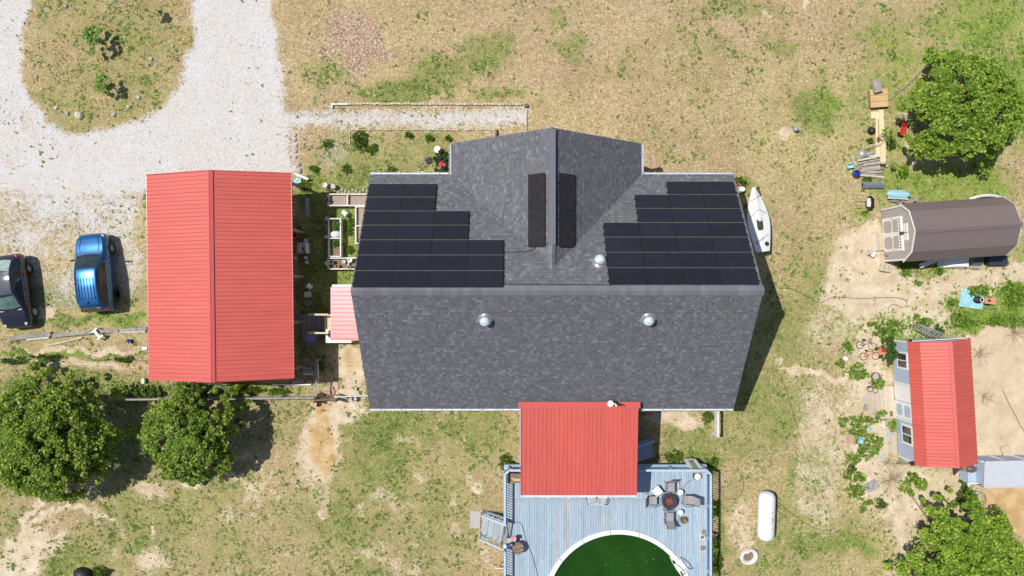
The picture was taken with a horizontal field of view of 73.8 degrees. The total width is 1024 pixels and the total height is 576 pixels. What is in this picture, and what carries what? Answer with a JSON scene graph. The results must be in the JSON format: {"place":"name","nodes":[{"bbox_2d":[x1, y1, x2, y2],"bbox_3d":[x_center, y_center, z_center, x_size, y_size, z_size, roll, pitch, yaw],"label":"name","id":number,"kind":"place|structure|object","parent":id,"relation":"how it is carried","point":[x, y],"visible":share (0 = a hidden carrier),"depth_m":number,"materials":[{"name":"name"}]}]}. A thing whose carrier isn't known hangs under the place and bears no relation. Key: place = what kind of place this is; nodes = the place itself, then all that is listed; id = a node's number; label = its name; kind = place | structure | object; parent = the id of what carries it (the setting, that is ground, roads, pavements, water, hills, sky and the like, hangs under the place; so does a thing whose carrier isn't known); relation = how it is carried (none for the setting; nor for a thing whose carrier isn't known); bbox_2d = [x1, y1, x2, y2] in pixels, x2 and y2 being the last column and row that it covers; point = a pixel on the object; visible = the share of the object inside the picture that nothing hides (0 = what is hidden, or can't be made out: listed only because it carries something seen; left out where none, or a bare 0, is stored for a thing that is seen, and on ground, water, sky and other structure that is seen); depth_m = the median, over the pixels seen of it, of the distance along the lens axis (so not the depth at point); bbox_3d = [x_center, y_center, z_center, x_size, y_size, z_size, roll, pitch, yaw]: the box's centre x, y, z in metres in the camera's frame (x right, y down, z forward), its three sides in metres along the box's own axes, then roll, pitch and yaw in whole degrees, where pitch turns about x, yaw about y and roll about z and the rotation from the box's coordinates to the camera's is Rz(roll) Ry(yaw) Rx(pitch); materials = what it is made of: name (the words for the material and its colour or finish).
{"place":"outdoors","nodes":[
{"label":"outdoors","id":0,"kind":"place"},
{"bbox_2d":[0,0,294,200],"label":"gravel driveway","id":1,"kind":"structure","parent":0,"point":[217,81],"depth_m":40.19,"materials":[{"name":"gravel"}]},
{"bbox_2d":[295,103,529,137],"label":"gravel path","id":2,"kind":"structure","parent":0,"point":[453,118],"depth_m":40.18,"materials":[{"name":"gravel"}]},
{"bbox_2d":[0,0,1023,575],"bbox_3d":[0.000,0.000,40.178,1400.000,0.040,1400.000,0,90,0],"label":"ground","id":3,"kind":"structure","parent":0,"point":[34,236],"depth_m":40.18,"materials":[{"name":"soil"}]},
{"bbox_2d":[0,253,38,328],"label":"dark hatchback","id":4,"kind":"object","parent":3,"relation":"on","point":[18,309],"visible":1,"depth_m":39.15,"materials":[{"name":"black paint"}]},
{"bbox_2d":[0,358,142,504],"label":"shade tree","id":5,"kind":"object","parent":3,"relation":"on","point":[44,424],"visible":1,"depth_m":36.38,"materials":[{"name":"green plant"}]},
{"bbox_2d":[9,327,147,340],"bbox_3d":[-25.445,2.664,40.060,8.089,0.180,0.393,-4,90,0],"label":"timber edging","id":6,"kind":"object","parent":3,"relation":"on","point":[46,335],"visible":0.99,"depth_m":39.97,"materials":[{"name":"grey wood"}]},
{"bbox_2d":[73,567,92,575],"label":"black cover","id":7,"kind":"object","parent":3,"relation":"on","point":[82,571],"visible":1,"depth_m":39.84,"materials":[{"name":"plastic"}]},
{"bbox_2d":[70,233,119,312],"bbox_3d":[-24.095,-0.881,39.308,2.284,1.765,4.540,-5,90,0],"label":"blue car","id":8,"kind":"object","parent":3,"relation":"on","point":[96,290],"visible":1,"depth_m":38.94,"materials":[{"name":"paint"}]},
{"bbox_2d":[82,24,109,54],"bbox_3d":[-24.025,-14.418,39.442,1.640,1.610,1.589,-38,90,0],"label":"sapling","id":9,"kind":"object","parent":3,"relation":"on","point":[87,35],"visible":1,"depth_m":39.13,"materials":[{"name":"green plant"}]},
{"bbox_2d":[92,565,111,575],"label":"wild shrub","id":10,"kind":"object","parent":3,"relation":"on","point":[98,568],"visible":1,"depth_m":39.89,"materials":[{"name":"green plant"}]},
{"bbox_2d":[93,72,112,95],"bbox_3d":[-23.691,-11.701,39.444,1.082,1.528,1.152,-25,90,0],"label":"sapling","id":11,"kind":"object","parent":3,"relation":"on","point":[100,85],"visible":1,"depth_m":39.09,"materials":[{"name":"green plant"}]},
{"bbox_2d":[22,0,190,130],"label":"wildflowers","id":12,"kind":"object","parent":3,"relation":"on","point":[105,57],"visible":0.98,"depth_m":40.12,"materials":[{"name":"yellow plant"}]},
{"bbox_2d":[127,385,160,403],"bbox_3d":[-21.494,6.194,39.785,2.102,0.747,1.183,0,90,0],"label":"wild shrub","id":13,"kind":"object","parent":3,"relation":"on","point":[135,393],"visible":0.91,"depth_m":39.67,"materials":[{"name":"green plant"}]},
{"bbox_2d":[137,384,252,487],"bbox_3d":[-17.543,8.109,38.094,6.236,4.239,5.687,-31,90,0],"label":"shade tree","id":14,"kind":"object","parent":3,"relation":"on","point":[187,433],"visible":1,"depth_m":36.88,"materials":[{"name":"green plant"}]},
{"bbox_2d":[176,381,214,397],"bbox_3d":[-18.455,5.987,39.630,2.448,1.052,1.482,0,90,0],"label":"wild shrub","id":15,"kind":"object","parent":3,"relation":"on","point":[195,387],"visible":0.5,"depth_m":39.46,"materials":[{"name":"green plant"}]},
{"bbox_2d":[107,395,316,400],"bbox_3d":[-17.258,6.357,39.617,11.931,1.075,0.125,-1,90,0],"label":"rail fence","id":16,"kind":"object","parent":3,"relation":"on","point":[250,397],"visible":0.66,"depth_m":39.08,"materials":[{"name":"grey wood"}]},
{"bbox_2d":[146,170,305,385],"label":"carport barn","id":17,"kind":"structure","parent":3,"relation":"on","point":[220,286],"depth_m":36.45,"materials":[{"name":"red paint"}]},
{"bbox_2d":[221,384,268,394],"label":"wild shrub","id":18,"kind":"object","parent":3,"relation":"on","point":[248,389],"visible":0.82,"depth_m":39.97,"materials":[{"name":"green plant"}]},
{"bbox_2d":[269,385,292,395],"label":"wild shrub","id":19,"kind":"object","parent":3,"relation":"on","point":[278,391],"visible":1,"depth_m":40.01,"materials":[{"name":"green plant"}]},
{"bbox_2d":[297,243,309,253],"bbox_3d":[-12.199,-2.330,39.925,0.650,0.440,0.620,0,90,0],"label":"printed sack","id":20,"kind":"object","parent":3,"relation":"on","point":[303,248],"visible":1,"depth_m":39.75,"materials":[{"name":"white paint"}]},
{"bbox_2d":[302,330,319,345],"bbox_3d":[-11.697,2.905,39.891,1.000,0.518,0.940,0,90,0],"label":"table","id":21,"kind":"object","parent":3,"relation":"on","point":[315,343],"visible":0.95,"depth_m":39.63,"materials":[{"name":"brown wood"}]},
{"bbox_2d":[308,313,330,333],"bbox_3d":[-10.919,2.018,39.312,1.175,1.675,1.140,0,90,0],"label":"railing","id":22,"kind":"object","parent":3,"relation":"on","point":[327,321],"visible":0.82,"depth_m":39.38,"materials":[{"name":"brown wood"}]},
{"bbox_2d":[296,314,324,329],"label":"walkway","id":23,"kind":"structure","parent":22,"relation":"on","point":[313,322],"depth_m":39.83,"materials":[{"name":"grey wood"}]},
{"bbox_2d":[312,394,339,403],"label":"wooden gate","id":24,"kind":"structure","parent":3,"relation":"on","point":[323,399],"depth_m":39.58,"materials":[{"name":"brown wood"}]},
{"bbox_2d":[328,218,342,256],"bbox_3d":[-10.312,-2.934,39.905,0.755,0.510,2.266,0,90,0],"label":"raised bed","id":25,"kind":"object","parent":3,"relation":"on","point":[335,252],"visible":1,"depth_m":39.87,"materials":[{"name":"wood"}]},
{"bbox_2d":[326,329,354,342],"bbox_3d":[-9.978,2.760,39.680,1.480,0.940,0.780,0,90,0],"label":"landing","id":26,"kind":"object","parent":3,"relation":"on","point":[328,338],"visible":0.21,"depth_m":39.25,"materials":[{"name":"white paint"}]},
{"bbox_2d":[327,258,355,269],"bbox_3d":[-9.745,-1.423,39.905,1.946,0.510,0.697,0,90,0],"label":"raised bed","id":27,"kind":"object","parent":3,"relation":"on","point":[343,266],"visible":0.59,"depth_m":39.87,"materials":[{"name":"wood"}]},
{"bbox_2d":[327,194,366,206],"bbox_3d":[-9.411,-5.127,39.905,2.614,0.510,0.726,0,90,0],"label":"raised bed","id":28,"kind":"object","parent":3,"relation":"on","point":[345,200],"visible":0.66,"depth_m":39.87,"materials":[{"name":"wood"}]},
{"bbox_2d":[349,127,367,153],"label":"garden plant","id":29,"kind":"object","parent":3,"relation":"on","point":[357,138],"visible":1,"depth_m":39.94,"materials":[{"name":"green plant"}]},
{"bbox_2d":[355,206,364,243],"bbox_3d":[-8.725,-3.665,39.930,0.814,0.460,2.210,0,90,0],"label":"raised bed","id":30,"kind":"object","parent":3,"relation":"on","point":[359,211],"visible":0.46,"depth_m":39.90,"materials":[{"name":"wood"}]},
{"bbox_2d":[312,7,410,88],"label":"leaf litter","id":31,"kind":"object","parent":3,"relation":"on","point":[355,50],"visible":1,"depth_m":40.15,"materials":[{"name":"brown plant"}]},
{"bbox_2d":[351,129,494,130],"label":"path edging","id":32,"kind":"object","parent":3,"relation":"on","point":[425,129],"visible":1,"depth_m":40.09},
{"bbox_2d":[348,102,521,105],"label":"path edging","id":33,"kind":"object","parent":3,"relation":"on","point":[430,104],"visible":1,"depth_m":40.05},
{"bbox_2d":[432,148,448,171],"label":"rose bush","id":34,"kind":"object","parent":3,"relation":"on","point":[439,161],"visible":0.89,"depth_m":39.62,"materials":[{"name":"green plant"}]},
{"bbox_2d":[470,510,506,550],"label":"deck stairs","id":35,"kind":"structure","parent":3,"relation":"on","point":[475,520],"depth_m":39.66,"materials":[{"name":"blue paint"}]},
{"bbox_2d":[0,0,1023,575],"bbox_3d":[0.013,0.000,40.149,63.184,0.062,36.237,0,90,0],"label":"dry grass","id":36,"kind":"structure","parent":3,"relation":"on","point":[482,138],"depth_m":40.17,"materials":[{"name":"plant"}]},
{"bbox_2d":[350,127,764,410],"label":"house","id":37,"kind":"structure","parent":3,"relation":"on","point":[551,321],"depth_m":34.36,"materials":[{"name":"grey"}]},
{"bbox_2d":[330,285,358,340],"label":"porch roof","id":38,"kind":"structure","parent":37,"relation":"attached to","point":[343,324],"depth_m":37.43,"materials":[{"name":"metal"}]},
{"bbox_2d":[352,184,504,286],"bbox_3d":[-3.985,-2.781,34.282,7.240,3.873,5.508,0,90,0],"label":"solar array","id":39,"kind":"object","parent":37,"relation":"attached to","point":[409,239],"visible":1,"depth_m":33.75,"materials":[{"name":"black glass"}]},
{"bbox_2d":[528,173,546,246],"bbox_3d":[1.236,-3.815,33.524,0.900,0.666,3.590,0,90,0],"label":"solar array","id":40,"kind":"object","parent":37,"relation":"attached to","point":[536,216],"visible":1,"depth_m":33.47,"materials":[{"name":"glass"}]},
{"bbox_2d":[557,173,574,246],"bbox_3d":[2.660,-3.815,33.553,0.890,0.679,3.590,0,90,0],"label":"solar array","id":41,"kind":"object","parent":37,"relation":"attached to","point":[566,201],"visible":1,"depth_m":33.48,"materials":[{"name":"glass"}]},
{"bbox_2d":[602,181,759,283],"bbox_3d":[8.195,-2.921,34.382,7.240,3.873,5.508,0,90,0],"label":"solar array","id":42,"kind":"object","parent":37,"relation":"attached to","point":[695,231],"visible":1,"depth_m":33.98,"materials":[{"name":"black glass"}]},
{"bbox_2d":[504,411,711,575],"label":"pool deck","id":43,"kind":"structure","parent":3,"relation":"on","point":[684,542],"depth_m":38.90,"materials":[{"name":"blue paint"}]},
{"bbox_2d":[507,472,520,482],"bbox_3d":[0.326,10.718,38.665,1.240,0.470,0.540,0,90,0],"label":"deck box","id":44,"kind":"object","parent":43,"relation":"on","point":[516,475],"visible":0.5,"depth_m":38.43,"materials":[{"name":"brown wood"}]},
{"bbox_2d":[512,542,523,553],"bbox_3d":[0.338,14.629,38.640,0.690,0.520,0.690,-15,90,0],"label":"round table","id":45,"kind":"object","parent":43,"relation":"on","point":[517,547],"visible":1,"depth_m":38.38,"materials":[{"name":"brown wood"}]},
{"bbox_2d":[519,402,639,498],"bbox_3d":[3.575,8.699,37.513,6.450,2.775,5.339,0,90,0],"label":"covered porch","id":46,"kind":"object","parent":43,"relation":"on","point":[578,449],"visible":1,"depth_m":36.41,"materials":[{"name":"red paint"}]},
{"bbox_2d":[645,493,657,507],"bbox_3d":[7.844,11.987,38.410,0.851,0.990,0.660,0,90,0],"label":"patio chair","id":47,"kind":"object","parent":43,"relation":"on","point":[651,500],"visible":0.98,"depth_m":38.50,"materials":[{"name":"grey metal"}]},
{"bbox_2d":[660,492,677,509],"bbox_3d":[8.879,12.047,38.682,0.991,0.437,0.991,0,90,0],"label":"fire pit","id":48,"kind":"object","parent":43,"relation":"on","point":[669,501],"visible":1,"depth_m":38.48,"materials":[{"name":"grey metal"}]},
{"bbox_2d":[663,509,675,529],"bbox_3d":[8.885,12.999,38.410,0.660,0.990,0.851,0,90,0],"label":"patio chair","id":49,"kind":"object","parent":43,"relation":"on","point":[670,522],"visible":1,"depth_m":38.45,"materials":[{"name":"grey metal"}]},
{"bbox_2d":[669,556,689,575],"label":"pool ladder","id":50,"kind":"object","parent":43,"relation":"attached to","point":[679,566],"visible":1,"depth_m":38.80,"materials":[{"name":"white paint"}]},
{"bbox_2d":[681,494,699,506],"bbox_3d":[10.038,11.959,38.410,0.851,0.990,0.660,0,90,0],"label":"patio chair","id":51,"kind":"object","parent":43,"relation":"on","point":[691,499],"visible":0.99,"depth_m":38.48,"materials":[{"name":"fabric"}]},
{"bbox_2d":[683,456,706,472],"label":"stairs","id":52,"kind":"structure","parent":43,"relation":"attached to","point":[694,463],"depth_m":38.82,"materials":[{"name":"white wood"}]},
{"bbox_2d":[549,525,688,575],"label":"swimming pool","id":53,"kind":"structure","parent":3,"relation":"on","point":[627,552],"depth_m":39.02,"materials":[{"name":"white paint"}]},
{"bbox_2d":[637,437,654,461],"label":"shaded stairs","id":54,"kind":"structure","parent":3,"relation":"on","point":[644,449],"depth_m":39.57,"materials":[{"name":"blue paint"}]},
{"bbox_2d":[656,448,684,462],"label":"wild shrub","id":55,"kind":"object","parent":3,"relation":"on","point":[669,456],"visible":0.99,"depth_m":39.98,"materials":[{"name":"green plant"}]},
{"bbox_2d":[712,552,723,574],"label":"wild shrub","id":56,"kind":"object","parent":3,"relation":"on","point":[719,559],"visible":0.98,"depth_m":39.94,"materials":[{"name":"green plant"}]},
{"bbox_2d":[740,548,757,564],"bbox_3d":[13.913,15.766,40.020,1.098,0.260,0.918,-28,90,0],"label":"oval tub","id":57,"kind":"object","parent":3,"relation":"on","point":[748,556],"visible":1,"depth_m":39.97,"materials":[{"name":"plastic"}]},
{"bbox_2d":[743,187,769,252],"bbox_3d":[14.156,-3.942,39.593,1.404,1.105,3.750,-8,90,0],"label":"boat hull","id":58,"kind":"object","parent":3,"relation":"on","point":[758,221],"visible":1,"depth_m":39.13,"materials":[{"name":"white paint"}]},
{"bbox_2d":[755,491,775,541],"bbox_3d":[14.704,13.183,39.520,0.972,1.260,2.860,2,90,0],"label":"propane tank","id":59,"kind":"object","parent":3,"relation":"on","point":[765,526],"visible":1,"depth_m":39.09,"materials":[{"name":"white metal"}]},
{"bbox_2d":[844,452,861,467],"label":"weed clump","id":60,"kind":"object","parent":3,"relation":"on","point":[856,458],"visible":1,"depth_m":39.98,"materials":[{"name":"green plant"}]},
{"bbox_2d":[840,413,872,444],"bbox_3d":[20.368,8.166,39.939,1.750,0.444,1.831,-39,90,0],"label":"weed clump","id":61,"kind":"object","parent":3,"relation":"on","point":[861,419],"visible":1,"depth_m":39.97,"materials":[{"name":"green plant"}]},
{"bbox_2d":[842,362,870,381],"bbox_3d":[20.194,5.079,39.955,1.607,0.413,1.310,-30,90,0],"label":"weed clump","id":62,"kind":"object","parent":3,"relation":"on","point":[859,376],"visible":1,"depth_m":39.98,"materials":[{"name":"green plant"}]},
{"bbox_2d":[844,483,869,500],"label":"weed clump","id":63,"kind":"object","parent":3,"relation":"on","point":[856,489],"visible":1,"depth_m":39.99,"materials":[{"name":"green plant"}]},
{"bbox_2d":[853,430,890,461],"bbox_3d":[20.976,9.023,39.938,2.089,0.443,1.902,-33,90,0],"label":"weed clump","id":64,"kind":"object","parent":3,"relation":"on","point":[878,440],"visible":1,"depth_m":39.96,"materials":[{"name":"green plant"}]},
{"bbox_2d":[861,182,884,187],"bbox_3d":[21.116,-6.029,39.970,1.240,0.363,0.368,0,90,0],"label":"wire roll","id":65,"kind":"object","parent":3,"relation":"on","point":[872,184],"visible":1,"depth_m":39.86,"materials":[{"name":"grey metal"}]},
{"bbox_2d":[871,111,878,118],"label":"pine board","id":66,"kind":"object","parent":3,"relation":"on","point":[875,114],"visible":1,"depth_m":40.06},
{"bbox_2d":[875,118,879,156],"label":"pine board","id":67,"kind":"object","parent":66,"relation":"on","point":[876,142],"visible":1,"depth_m":40.01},
{"bbox_2d":[879,110,883,136],"bbox_3d":[21.650,-9.141,39.970,0.260,0.045,2.600,-1,90,0],"label":"pine board","id":68,"kind":"object","parent":67,"relation":"on","point":[881,119],"visible":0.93,"depth_m":39.95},
{"bbox_2d":[880,137,885,162],"bbox_3d":[21.706,-8.074,39.910,0.320,0.045,1.500,1,90,0],"label":"pine board","id":69,"kind":"object","parent":68,"relation":"on","point":[883,151],"visible":1,"depth_m":39.89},
{"bbox_2d":[868,375,885,389],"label":"weed clump","id":70,"kind":"object","parent":3,"relation":"on","point":[881,382],"visible":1,"depth_m":39.98,"materials":[{"name":"green plant"}]},
{"bbox_2d":[868,88,888,107],"bbox_3d":[21.449,-11.097,40.005,1.020,0.290,1.060,-4,90,0],"label":"plywood sheet","id":71,"kind":"object","parent":3,"relation":"on","point":[880,99],"visible":0.97,"depth_m":39.86,"materials":[{"name":"brown wood"}]},
{"bbox_2d":[870,79,882,93],"bbox_3d":[21.227,-11.723,39.730,0.440,0.240,0.746,-14,90,0],"label":"timber block","id":72,"kind":"object","parent":71,"relation":"on","point":[876,85],"depth_m":39.61,"materials":[{"name":"grey wood"}]},
{"bbox_2d":[866,383,895,419],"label":"shed decking","id":73,"kind":"object","parent":3,"relation":"on","point":[882,399],"visible":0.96,"depth_m":40.06,"materials":[{"name":"brown wood"}]},
{"bbox_2d":[867,317,906,343],"bbox_3d":[22.028,2.300,39.946,2.070,0.426,1.593,-29,90,0],"label":"weed clump","id":74,"kind":"object","parent":3,"relation":"on","point":[892,331],"visible":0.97,"depth_m":39.99,"materials":[{"name":"green plant"}]},
{"bbox_2d":[875,330,898,365],"bbox_3d":[21.750,3.489,39.504,1.149,1.300,2.113,0,90,0],"label":"vine","id":75,"kind":"object","parent":3,"relation":"on","point":[890,349],"visible":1,"depth_m":39.26,"materials":[{"name":"green plant"}]},
{"bbox_2d":[870,467,905,497],"bbox_3d":[22.228,11.273,39.952,2.337,0.410,2.064,0,90,0],"label":"dry brush","id":76,"kind":"object","parent":3,"relation":"on","point":[891,481],"visible":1,"depth_m":39.97,"materials":[{"name":"plant"}]},
{"bbox_2d":[883,424,896,454],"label":"path planks","id":77,"kind":"object","parent":3,"relation":"on","point":[890,448],"visible":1,"depth_m":40.12,"materials":[{"name":"wood"}]},
{"bbox_2d":[898,261,929,269],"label":"weed clump","id":78,"kind":"object","parent":3,"relation":"on","point":[907,265],"visible":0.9,"depth_m":39.91,"materials":[{"name":"green plant"}]},
{"bbox_2d":[821,220,1023,323],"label":"sandy yard","id":79,"kind":"structure","parent":3,"relation":"on","point":[858,285],"depth_m":40.18,"materials":[{"name":"sand"}]},
{"bbox_2d":[867,234,883,250],"bbox_3d":[21.443,-2.677,40.035,1.118,0.201,0.980,-4,90,0],"label":"door ramp","id":80,"kind":"structure","parent":79,"relation":"on","point":[875,242],"depth_m":39.99,"materials":[{"name":"brown wood"}]},
{"bbox_2d":[909,313,938,331],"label":"weed clump","id":81,"kind":"object","parent":3,"relation":"on","point":[925,320],"visible":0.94,"depth_m":40.00,"materials":[{"name":"green plant"}]},
{"bbox_2d":[912,323,942,337],"bbox_3d":[23.788,2.445,39.125,0.410,1.779,0.674,-42,90,0],"label":"aluminium ladder","id":82,"kind":"object","parent":3,"relation":"on","point":[921,328],"visible":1,"depth_m":39.11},
{"bbox_2d":[893,337,977,467],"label":"playhouse shed","id":83,"kind":"structure","parent":3,"relation":"on","point":[934,401],"depth_m":37.54,"materials":[{"name":"red"}]},
{"bbox_2d":[894,383,910,402],"bbox_3d":[22.445,6.035,39.150,0.040,1.700,0.940,-3,90,0],"label":"door","id":84,"kind":"structure","parent":83,"relation":"in","point":[902,392],"depth_m":39.18,"materials":[{"name":"white paint"}]},
{"bbox_2d":[897,351,908,369],"bbox_3d":[22.335,4.136,39.050,0.063,1.100,1.000,-3,90,0],"label":"window","id":85,"kind":"structure","parent":83,"relation":"in","point":[902,359],"depth_m":38.96,"materials":[{"name":"white paint"}]},
{"bbox_2d":[895,400,911,420],"bbox_3d":[22.498,7.035,39.150,0.053,1.700,0.940,-3,90,0],"label":"door","id":86,"kind":"structure","parent":83,"relation":"in","point":[903,410],"depth_m":39.17,"materials":[{"name":"white paint"}]},
{"bbox_2d":[901,423,913,446],"bbox_3d":[22.589,8.382,39.000,0.063,1.100,1.150,-3,90,0],"label":"window","id":87,"kind":"structure","parent":83,"relation":"in","point":[906,430],"depth_m":38.96,"materials":[{"name":"white paint"}]},
{"bbox_2d":[879,46,1023,176],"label":"shade tree","id":88,"kind":"object","parent":3,"relation":"on","point":[958,117],"visible":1,"depth_m":36.62,"materials":[{"name":"green plant"}]},
{"bbox_2d":[881,196,1022,261],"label":"storage shed","id":89,"kind":"structure","parent":3,"relation":"on","point":[955,229],"depth_m":37.13,"materials":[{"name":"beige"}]},
{"bbox_2d":[882,217,901,234],"bbox_3d":[21.726,-3.524,39.055,0.040,1.870,0.915,-4,90,0],"label":"door","id":90,"kind":"structure","parent":89,"relation":"in","point":[891,226],"depth_m":39.00,"materials":[{"name":"white paint"}]},
{"bbox_2d":[884,234,902,250],"bbox_3d":[21.786,-2.596,39.055,0.040,1.870,0.915,-4,90,0],"label":"door","id":91,"kind":"structure","parent":89,"relation":"in","point":[893,242],"depth_m":38.99,"materials":[{"name":"white paint"}]},
{"bbox_2d":[937,258,968,268],"bbox_3d":[25.763,-1.601,39.815,1.550,0.570,0.970,-1,90,0],"label":"white camper shell","id":92,"kind":"object","parent":3,"relation":"on","point":[959,263],"visible":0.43,"depth_m":39.62,"materials":[{"name":"paint"}]},
{"bbox_2d":[883,477,1023,575],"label":"shade tree","id":93,"kind":"object","parent":3,"relation":"on","point":[977,550],"visible":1,"depth_m":36.82,"materials":[{"name":"green plant"}]},
{"bbox_2d":[944,307,976,329],"bbox_3d":[26.351,1.793,39.965,2.054,0.392,1.399,0,90,0],"label":"weed clump","id":94,"kind":"object","parent":3,"relation":"on","point":[956,324],"visible":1,"depth_m":39.99,"materials":[{"name":"green plant"}]},
{"bbox_2d":[956,480,969,512],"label":"shrub","id":95,"kind":"object","parent":3,"relation":"on","point":[959,495],"visible":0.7,"depth_m":39.62,"materials":[{"name":"green plant"}]},
{"bbox_2d":[959,291,983,309],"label":"turquoise tarp","id":96,"kind":"object","parent":3,"relation":"on","point":[968,302],"visible":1,"depth_m":40.09,"materials":[{"name":"plastic"}]},
{"bbox_2d":[973,296,995,304],"bbox_3d":[27.646,0.746,39.910,1.298,0.240,0.480,5,90,0],"label":"string trimmer","id":97,"kind":"object","parent":96,"relation":"on","point":[986,301],"visible":1,"depth_m":39.85,"materials":[{"name":"orange plastic"}]},
{"bbox_2d":[964,284,994,297],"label":"weed clump","id":98,"kind":"object","parent":3,"relation":"on","point":[973,288],"visible":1,"depth_m":39.99,"materials":[{"name":"green plant"}]},
{"bbox_2d":[984,255,1007,264],"bbox_3d":[28.237,-1.647,39.880,1.060,0.540,0.600,0,90,0],"label":"dark bin","id":99,"kind":"object","parent":3,"relation":"on","point":[996,260],"visible":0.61,"depth_m":39.61,"materials":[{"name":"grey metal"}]},
{"bbox_2d":[977,311,1023,328],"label":"weed clump","id":100,"kind":"object","parent":3,"relation":"on","point":[1011,317],"visible":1,"depth_m":39.98,"materials":[{"name":"green plant"}]},
{"bbox_2d":[996,279,1023,315],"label":"weed clump","id":101,"kind":"object","parent":3,"relation":"on","point":[1019,287],"visible":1,"depth_m":39.98,"materials":[{"name":"green plant"}]},
{"bbox_2d":[965,325,1023,536],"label":"chicken run soil","id":102,"kind":"structure","parent":0,"point":[998,426],"depth_m":40.18,"materials":[{"name":"soil"}]},
{"bbox_2d":[975,455,1023,487],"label":"chicken coop","id":103,"kind":"structure","parent":102,"relation":"on","point":[997,471],"depth_m":38.52,"materials":[{"name":"white metal"}]},
{"bbox_2d":[959,465,978,483],"bbox_3d":[26.733,10.636,39.642,1.051,0.816,1.290,-1,90,0],"label":"nesting box","id":104,"kind":"object","parent":103,"relation":"attached to","point":[968,477],"visible":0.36,"depth_m":39.30,"materials":[{"name":"white"}]},
{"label":"weathered board","id":105,"kind":"object","parent":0,"visible":0},
{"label":"weathered board","id":106,"kind":"object","parent":105,"relation":"on","visible":0},
{"bbox_2d":[886,190,910,199],"bbox_3d":[22.541,-5.456,39.765,1.360,0.230,0.530,3,90,0],"label":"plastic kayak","id":107,"kind":"object","parent":106,"relation":"on","point":[898,194],"visible":1,"depth_m":39.72,"materials":[{"name":"plastic"}]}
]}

